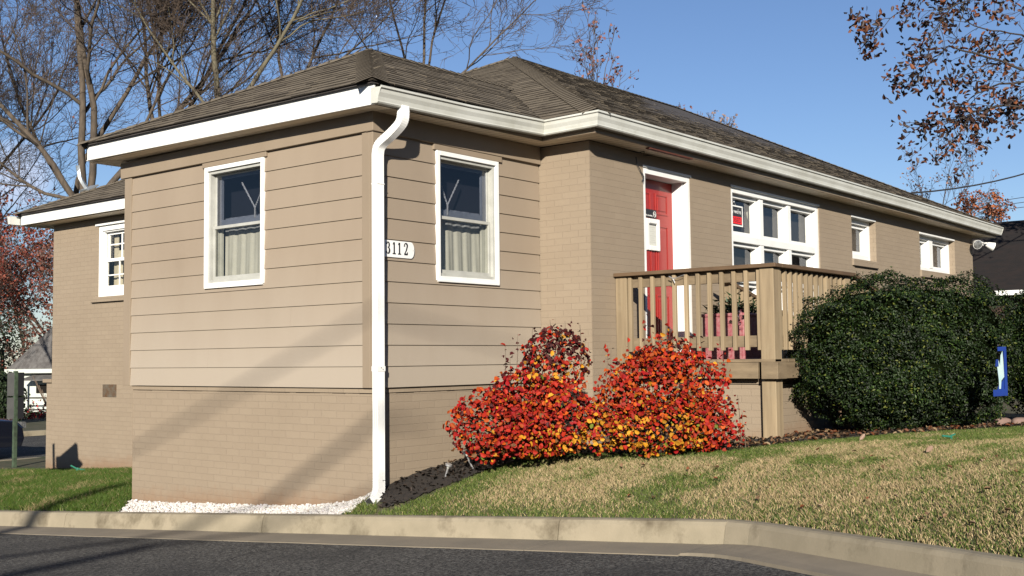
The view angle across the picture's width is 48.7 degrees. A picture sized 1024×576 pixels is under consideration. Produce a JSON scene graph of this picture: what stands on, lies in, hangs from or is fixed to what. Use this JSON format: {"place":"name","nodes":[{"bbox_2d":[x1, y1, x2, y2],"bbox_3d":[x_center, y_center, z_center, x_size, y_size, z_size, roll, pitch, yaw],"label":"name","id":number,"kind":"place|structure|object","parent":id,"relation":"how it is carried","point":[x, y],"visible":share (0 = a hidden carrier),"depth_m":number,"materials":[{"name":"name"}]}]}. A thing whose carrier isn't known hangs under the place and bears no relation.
{"place":"outdoors","nodes":[
{"label":"outdoors","id":0,"kind":"place"},
{"bbox_2d":[0,435,45,459],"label":"cross street","id":1,"kind":"structure","parent":0,"point":[33,446],"depth_m":25.79,"materials":[{"name":"grey asphalt"}]},
{"bbox_2d":[0,418,25,447],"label":"parked car","id":2,"kind":"object","parent":1,"relation":"on","point":[5,432],"visible":0.79,"depth_m":23.16,"materials":[{"name":"blue paint"}]},
{"bbox_2d":[0,430,45,460],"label":"kerb","id":3,"kind":"structure","parent":1,"relation":"on","point":[35,433],"depth_m":30.72,"materials":[{"name":"concrete"}]},
{"bbox_2d":[0,0,268,198],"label":"bare tree","id":4,"kind":"object","parent":1,"relation":"on","point":[110,117],"visible":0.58,"depth_m":32.26,"materials":[{"name":"brown plant"}]},
{"bbox_2d":[0,0,361,195],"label":"bare tree","id":5,"kind":"object","parent":1,"relation":"on","point":[83,59],"visible":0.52,"depth_m":29.91,"materials":[{"name":"brown plant"}]},
{"bbox_2d":[47,0,406,102],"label":"bare tree","id":6,"kind":"object","parent":1,"relation":"on","point":[300,3],"visible":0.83,"depth_m":29.13,"materials":[{"name":"brown plant"}]},
{"bbox_2d":[56,0,403,119],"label":"bare tree","id":7,"kind":"object","parent":1,"relation":"on","point":[223,7],"visible":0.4,"depth_m":31.35,"materials":[{"name":"brown plant"}]},
{"bbox_2d":[210,0,485,76],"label":"bare tree","id":8,"kind":"object","parent":1,"relation":"on","point":[363,39],"visible":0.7,"depth_m":31.32,"materials":[{"name":"brown plant"}]},
{"bbox_2d":[266,0,616,72],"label":"bare tree","id":9,"kind":"object","parent":1,"relation":"on","point":[437,19],"visible":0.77,"depth_m":32.91,"materials":[{"name":"brown plant"}]},
{"bbox_2d":[3,396,45,430],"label":"ground","id":10,"kind":"structure","parent":0,"point":[36,424],"depth_m":35.07,"materials":[{"name":"grey concrete"}]},
{"bbox_2d":[0,368,30,421],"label":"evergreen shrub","id":11,"kind":"object","parent":10,"relation":"on","point":[3,395],"visible":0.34,"depth_m":35.66,"materials":[{"name":"plant"}]},
{"bbox_2d":[0,305,33,384],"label":"evergreen shrub","id":12,"kind":"object","parent":10,"relation":"on","point":[2,356],"visible":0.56,"depth_m":59.93,"materials":[{"name":"plant"}]},
{"bbox_2d":[0,212,44,336],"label":"russet tree","id":13,"kind":"object","parent":10,"relation":"on","point":[35,321],"visible":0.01,"depth_m":68.69,"materials":[{"name":"red plant"}]},
{"bbox_2d":[0,217,53,368],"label":"russet tree","id":14,"kind":"object","parent":10,"relation":"on","point":[23,253],"visible":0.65,"depth_m":60.84,"materials":[{"name":"red plant"}]},
{"bbox_2d":[0,229,53,391],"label":"russet tree","id":15,"kind":"object","parent":10,"relation":"on","point":[47,256],"visible":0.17,"depth_m":55.73,"materials":[{"name":"red plant"}]},
{"bbox_2d":[4,328,51,412],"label":"cottage","id":16,"kind":"structure","parent":10,"relation":"on","point":[35,360],"depth_m":44.17,"materials":[{"name":"grey"}]},
{"bbox_2d":[36,385,46,392],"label":"window","id":17,"kind":"structure","parent":16,"relation":"in","point":[43,387],"depth_m":44.08,"materials":[{"name":"black"}]},
{"bbox_2d":[0,180,58,368],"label":"russet tree","id":18,"kind":"object","parent":10,"relation":"on","point":[12,230],"visible":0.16,"depth_m":63.75,"materials":[{"name":"red plant"}]},
{"bbox_2d":[24,376,46,418],"bbox_3d":[-16.793,4.092,39.515,2.621,2.047,1.157,-1,-4,5],"label":"red leaf shrub","id":19,"kind":"object","parent":10,"relation":"on","point":[38,409],"visible":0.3,"depth_m":39.32,"materials":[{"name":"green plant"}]},
{"bbox_2d":[25,410,45,417],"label":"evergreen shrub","id":20,"kind":"object","parent":10,"relation":"on","point":[36,413],"visible":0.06,"depth_m":40.65,"materials":[{"name":"green plant"}]},
{"bbox_2d":[0,0,144,242],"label":"bare tree","id":21,"kind":"object","parent":10,"relation":"on","point":[14,148],"visible":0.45,"depth_m":35.18,"materials":[{"name":"brown plant"}]},
{"bbox_2d":[0,466,131,511],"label":"grass","id":22,"kind":"structure","parent":0,"point":[52,489],"depth_m":13.67,"materials":[{"name":"green plant"}]},
{"bbox_2d":[0,510,989,575],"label":"road","id":23,"kind":"structure","parent":0,"point":[35,555],"depth_m":8.02,"materials":[{"name":"grey asphalt"}]},
{"bbox_2d":[0,526,933,575],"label":"gutter pan","id":24,"kind":"object","parent":23,"relation":"on","point":[804,563],"visible":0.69,"depth_m":8.08,"materials":[{"name":"concrete"}]},
{"bbox_2d":[0,510,1023,575],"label":"kerb","id":25,"kind":"structure","parent":23,"relation":"on","point":[928,559],"depth_m":8.18,"materials":[{"name":"concrete"}]},
{"bbox_2d":[0,396,1023,557],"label":"lawn","id":26,"kind":"structure","parent":0,"point":[39,462],"depth_m":7.93,"materials":[{"name":"green plant"}]},
{"bbox_2d":[7,371,23,467],"bbox_3d":[-8.803,2.471,20.028,0.276,1.999,0.081,1,-4,-24],"label":"street sign","id":27,"kind":"object","parent":26,"relation":"on","point":[15,390],"visible":0.99,"depth_m":20.04,"materials":[{"name":"green metal"}]},
{"bbox_2d":[118,492,370,513],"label":"white gravel","id":28,"kind":"structure","parent":26,"relation":"on","point":[211,507],"depth_m":10.82,"materials":[{"name":"white gravel"}]},
{"bbox_2d":[7,48,1003,515],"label":"brick house","id":29,"kind":"structure","parent":26,"relation":"on","point":[329,354],"depth_m":11.57,"materials":[{"name":"beige brick"}]},
{"bbox_2d":[76,165,98,191],"bbox_3d":[-6.992,-1.800,18.602,0.276,0.440,0.276,-4,-5,39],"label":"satellite dish","id":30,"kind":"object","parent":29,"relation":"on","point":[84,184],"visible":0.97,"depth_m":18.58,"materials":[{"name":"metal"}]},
{"bbox_2d":[102,384,116,396],"bbox_3d":[-6.037,1.543,16.977,0.375,0.190,0.029,-4,-5,39],"label":"wall vent","id":31,"kind":"object","parent":29,"relation":"attached to","point":[109,390],"depth_m":16.97,"materials":[{"name":"brown metal"}]},
{"bbox_2d":[95,220,123,296],"bbox_3d":[-5.946,-0.442,17.076,1.050,1.122,0.155,-4,-5,39],"label":"window","id":32,"kind":"structure","parent":29,"relation":"in","point":[107,229],"depth_m":17.27,"materials":[{"name":"white paint"}]},
{"bbox_2d":[114,234,118,284],"bbox_3d":[-6.064,-0.391,17.348,0.120,0.857,0.010,-4,-5,39],"label":"curtain","id":33,"kind":"object","parent":29,"relation":"hanging from","point":[116,247],"visible":0.64,"depth_m":17.36,"materials":[{"name":"beige fabric"}]},
{"bbox_2d":[117,250,123,284],"bbox_3d":[-5.826,-0.293,17.141,0.600,0.590,0.055,-4,-5,39],"label":"curtain","id":34,"kind":"object","parent":29,"relation":"hanging from","point":[122,265],"visible":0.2,"depth_m":17.26,"materials":[{"name":"beige fabric"}]},
{"bbox_2d":[204,157,264,288],"bbox_3d":[-2.736,-0.630,11.332,0.950,1.244,0.167,-4,-5,39],"label":"window","id":35,"kind":"structure","parent":29,"relation":"in","point":[214,177],"depth_m":11.52,"materials":[{"name":"white paint"}]},
{"bbox_2d":[225,214,259,275],"bbox_3d":[-2.656,-0.420,11.415,0.790,0.630,0.024,-4,-5,39],"label":"curtain","id":36,"kind":"object","parent":29,"relation":"hanging from","point":[242,250],"visible":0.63,"depth_m":11.47,"materials":[{"name":"beige fabric"}]},
{"bbox_2d":[241,182,259,217],"bbox_3d":[-2.631,-0.885,11.353,0.330,0.394,0.063,-4,-5,39],"label":"rope hanger","id":37,"kind":"object","parent":29,"relation":"attached to","point":[254,206],"visible":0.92,"depth_m":11.29,"materials":[{"name":"fabric"}]},
{"bbox_2d":[384,240,413,258],"bbox_3d":[-1.050,-0.350,10.213,0.019,0.152,0.470,-4,-5,39],"label":"house number plaque","id":38,"kind":"object","parent":29,"relation":"attached to","point":[398,249],"visible":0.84,"depth_m":10.23,"materials":[{"name":"white paint"}]},
{"bbox_2d":[441,180,458,215],"bbox_3d":[-0.596,-0.883,11.027,0.062,0.384,0.298,-4,-5,39],"label":"rope hanger","id":39,"kind":"object","parent":29,"relation":"attached to","point":[450,197],"visible":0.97,"depth_m":10.96,"materials":[{"name":"fabric"}]},
{"bbox_2d":[441,209,479,272],"bbox_3d":[-0.567,-0.449,11.111,0.025,0.630,0.748,-4,-5,39],"label":"curtain","id":40,"kind":"object","parent":29,"relation":"hanging from","point":[460,246],"visible":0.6,"depth_m":11.17,"materials":[{"name":"beige fabric"}]},
{"bbox_2d":[435,150,499,285],"bbox_3d":[-0.474,-0.661,11.046,0.167,1.247,0.908,-4,-5,39],"label":"window","id":41,"kind":"structure","parent":29,"relation":"in","point":[488,170],"depth_m":11.25,"materials":[{"name":"white paint"}]},
{"bbox_2d":[626,149,649,180],"bbox_3d":[1.347,-1.315,12.107,0.109,0.314,0.395,-4,-5,39],"label":"loose wire","id":42,"kind":"object","parent":29,"relation":"hanging from","point":[636,161],"visible":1,"depth_m":12.19,"materials":[{"name":"black"}]},
{"bbox_2d":[646,209,655,217],"bbox_3d":[1.568,-0.840,12.739,0.008,0.090,0.221,-4,-5,39],"label":"door sign","id":43,"kind":"object","parent":29,"relation":"attached to","point":[650,213],"visible":1,"depth_m":12.74,"materials":[{"name":"black plastic"}]},
{"bbox_2d":[646,218,659,250],"bbox_3d":[1.587,-0.600,12.731,0.022,0.360,0.280,-4,-5,39],"label":"framed notice","id":44,"kind":"object","parent":29,"relation":"attached to","point":[652,234],"visible":0.99,"depth_m":12.73,"materials":[{"name":"white paper"}]},
{"bbox_2d":[645,179,674,354],"bbox_3d":[1.611,-0.224,12.743,0.120,2.000,0.850,-4,-5,39],"label":"door","id":45,"kind":"structure","parent":29,"relation":"in","point":[658,195],"depth_m":12.90,"materials":[{"name":"red paint"}]},
{"bbox_2d":[732,199,742,226],"bbox_3d":[2.776,-0.947,14.159,0.023,0.335,0.465,-4,-5,39],"label":"shop sign","id":46,"kind":"object","parent":29,"relation":"attached to","point":[738,216],"visible":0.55,"depth_m":14.23,"materials":[{"name":"red plastic"}]},
{"bbox_2d":[746,203,748,219],"bbox_3d":[3.042,-1.075,14.758,0.199,0.450,0.203,-2,-4,15],"label":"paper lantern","id":47,"kind":"object","parent":29,"relation":"hanging from","point":[747,209],"visible":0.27,"depth_m":14.66,"materials":[{"name":"white paper"}]},
{"bbox_2d":[731,185,818,313],"bbox_3d":[3.433,-0.402,14.824,0.172,1.625,2.550,-4,-5,39],"label":"window","id":48,"kind":"structure","parent":29,"relation":"in","point":[755,241],"depth_m":14.90,"materials":[{"name":"white paint"}]},
{"bbox_2d":[851,215,875,260],"bbox_3d":[5.220,-0.736,17.091,0.226,0.645,0.930,-4,-5,39],"label":"window","id":49,"kind":"structure","parent":29,"relation":"in","point":[861,224],"depth_m":17.36,"materials":[{"name":"white paint"}]},
{"bbox_2d":[919,232,954,273],"bbox_3d":[7.277,-0.581,19.603,0.226,0.635,1.770,-4,-5,39],"label":"window","id":50,"kind":"structure","parent":29,"relation":"in","point":[927,241],"depth_m":19.57,"materials":[{"name":"white paint"}]},
{"bbox_2d":[910,173,1023,193],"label":"service cable","id":51,"kind":"object","parent":29,"relation":"attached to","point":[966,186],"visible":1,"depth_m":22.36,"materials":[{"name":"black plastic"}]},
{"bbox_2d":[972,240,995,250],"bbox_3d":[8.758,-0.800,21.064,0.255,0.215,1.040,-4,-5,39],"label":"flood light","id":52,"kind":"object","parent":29,"relation":"attached to","point":[979,244],"visible":1,"depth_m":21.26,"materials":[{"name":"white paint"}]},
{"bbox_2d":[572,4,638,90],"bbox_3d":[1.838,-0.977,23.711,1.307,9.956,1.507,-4,-5,39],"label":"sapling","id":53,"kind":"object","parent":26,"relation":"on","point":[589,56],"visible":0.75,"depth_m":23.88,"materials":[{"name":"brown plant"}]},
{"bbox_2d":[378,416,1023,507],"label":"mulch bed","id":54,"kind":"object","parent":26,"relation":"on","point":[404,496],"visible":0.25,"depth_m":9.95,"materials":[{"name":"wood chips"},{"name":"bark"}]},
{"bbox_2d":[445,463,451,476],"bbox_3d":[-0.569,1.629,9.928,0.099,0.188,0.059,-4,-5,39],"label":"solar light","id":55,"kind":"object","parent":54,"relation":"on","point":[448,465],"visible":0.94,"depth_m":9.91,"materials":[{"name":"silver metal"}]},
{"bbox_2d":[462,449,472,468],"bbox_3d":[-0.381,1.558,10.085,0.148,0.238,0.060,0,-4,-14],"label":"solar light","id":56,"kind":"object","parent":54,"relation":"on","point":[464,453],"visible":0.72,"depth_m":10.08,"materials":[{"name":"silver metal"}]},
{"bbox_2d":[442,319,599,464],"bbox_3d":[0.273,0.963,10.404,1.305,1.311,2.362,-2,-4,15],"label":"autumn shrub","id":57,"kind":"object","parent":54,"relation":"on","point":[531,428],"visible":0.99,"depth_m":9.63,"materials":[{"name":"red plant"}]},
{"bbox_2d":[578,314,747,457],"bbox_3d":[1.321,0.874,9.657,1.264,1.314,1.311,-4,-5,39],"label":"autumn shrub","id":58,"kind":"object","parent":54,"relation":"on","point":[673,368],"visible":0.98,"depth_m":9.42,"materials":[{"name":"red plant"}]},
{"bbox_2d":[782,266,1023,429],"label":"clipped hedge","id":59,"kind":"object","parent":54,"relation":"on","point":[911,356],"visible":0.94,"depth_m":10.44,"materials":[{"name":"green plant"}]},
{"bbox_2d":[993,345,1007,414],"bbox_3d":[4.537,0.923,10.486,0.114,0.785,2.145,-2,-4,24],"label":"garden banner","id":60,"kind":"object","parent":54,"relation":"on","point":[1002,389],"visible":0.94,"depth_m":9.60,"materials":[{"name":"blue fabric"}]},
{"bbox_2d":[993,417,1010,423],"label":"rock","id":61,"kind":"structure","parent":54,"relation":"on","point":[1004,420],"depth_m":10.60,"materials":[{"name":"stone"}]},
{"bbox_2d":[996,287,1023,414],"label":"clipped hedge","id":62,"kind":"object","parent":54,"relation":"on","point":[1019,388],"visible":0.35,"depth_m":10.91,"materials":[{"name":"green plant"}]},
{"bbox_2d":[1011,417,1023,423],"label":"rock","id":63,"kind":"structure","parent":54,"relation":"on","point":[1017,419],"depth_m":10.40,"materials":[{"name":"stone"}]},
{"bbox_2d":[697,110,737,127],"bbox_3d":[5.592,-0.194,29.598,1.685,9.046,0.743,2,-4,-34],"label":"sapling","id":64,"kind":"object","parent":26,"relation":"on","point":[720,121],"visible":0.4,"depth_m":29.79,"materials":[{"name":"brown plant"}]},
{"bbox_2d":[613,263,876,438],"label":"porch deck","id":65,"kind":"structure","parent":26,"relation":"on","point":[762,387],"depth_m":11.01,"materials":[{"name":"painted wood"}]},
{"bbox_2d":[701,292,760,358],"bbox_3d":[2.336,0.394,11.904,0.565,0.707,0.637,-4,-5,39],"label":"patio chair","id":66,"kind":"object","parent":65,"relation":"on","point":[751,353],"visible":0.55,"depth_m":11.74,"materials":[{"name":"red metal"}]},
{"bbox_2d":[579,437,1016,523],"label":"fallen leaves","id":67,"kind":"object","parent":26,"relation":"on","point":[882,466],"visible":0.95,"depth_m":7.04,"materials":[{"name":"brown plant"}]},
{"bbox_2d":[926,446,932,451],"bbox_3d":[2.876,1.105,7.772,0.064,0.044,0.019,1,-4,-25],"label":"dry leaf","id":68,"kind":"object","parent":26,"relation":"on","point":[929,448],"visible":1,"depth_m":7.78,"materials":[{"name":"brown plant"}]},
{"bbox_2d":[844,0,1023,183],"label":"oak tree","id":69,"kind":"object","parent":26,"relation":"on","point":[1010,103],"visible":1,"depth_m":24.02,"materials":[{"name":"brown plant"}]},
{"bbox_2d":[942,434,955,438],"bbox_3d":[3.380,1.159,8.748,0.116,0.066,0.019,0,-4,-12],"label":"sprinkler","id":70,"kind":"object","parent":26,"relation":"on","point":[950,436],"visible":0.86,"depth_m":8.74,"materials":[{"name":"teal plastic"}]},
{"bbox_2d":[900,130,1005,216],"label":"distant tree","id":71,"kind":"object","parent":26,"relation":"on","point":[948,177],"visible":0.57,"depth_m":41.73,"materials":[{"name":"brown plant"}]},
{"bbox_2d":[951,186,1016,221],"bbox_3d":[16.863,0.639,39.819,2.077,8.412,2.265,-4,-5,39],"label":"distant tree","id":72,"kind":"object","parent":26,"relation":"on","point":[989,211],"visible":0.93,"depth_m":39.68,"materials":[{"name":"orange plant"}]},
{"bbox_2d":[972,220,1023,396],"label":"neighbour house","id":73,"kind":"structure","parent":26,"relation":"on","point":[1001,265],"depth_m":27.78,"materials":[{"name":"brown"}]},
{"bbox_2d":[0,0,1023,366],"label":"sky","id":74,"kind":"structure","parent":0,"point":[790,71],"materials":[{"name":"blue"}]}
]}

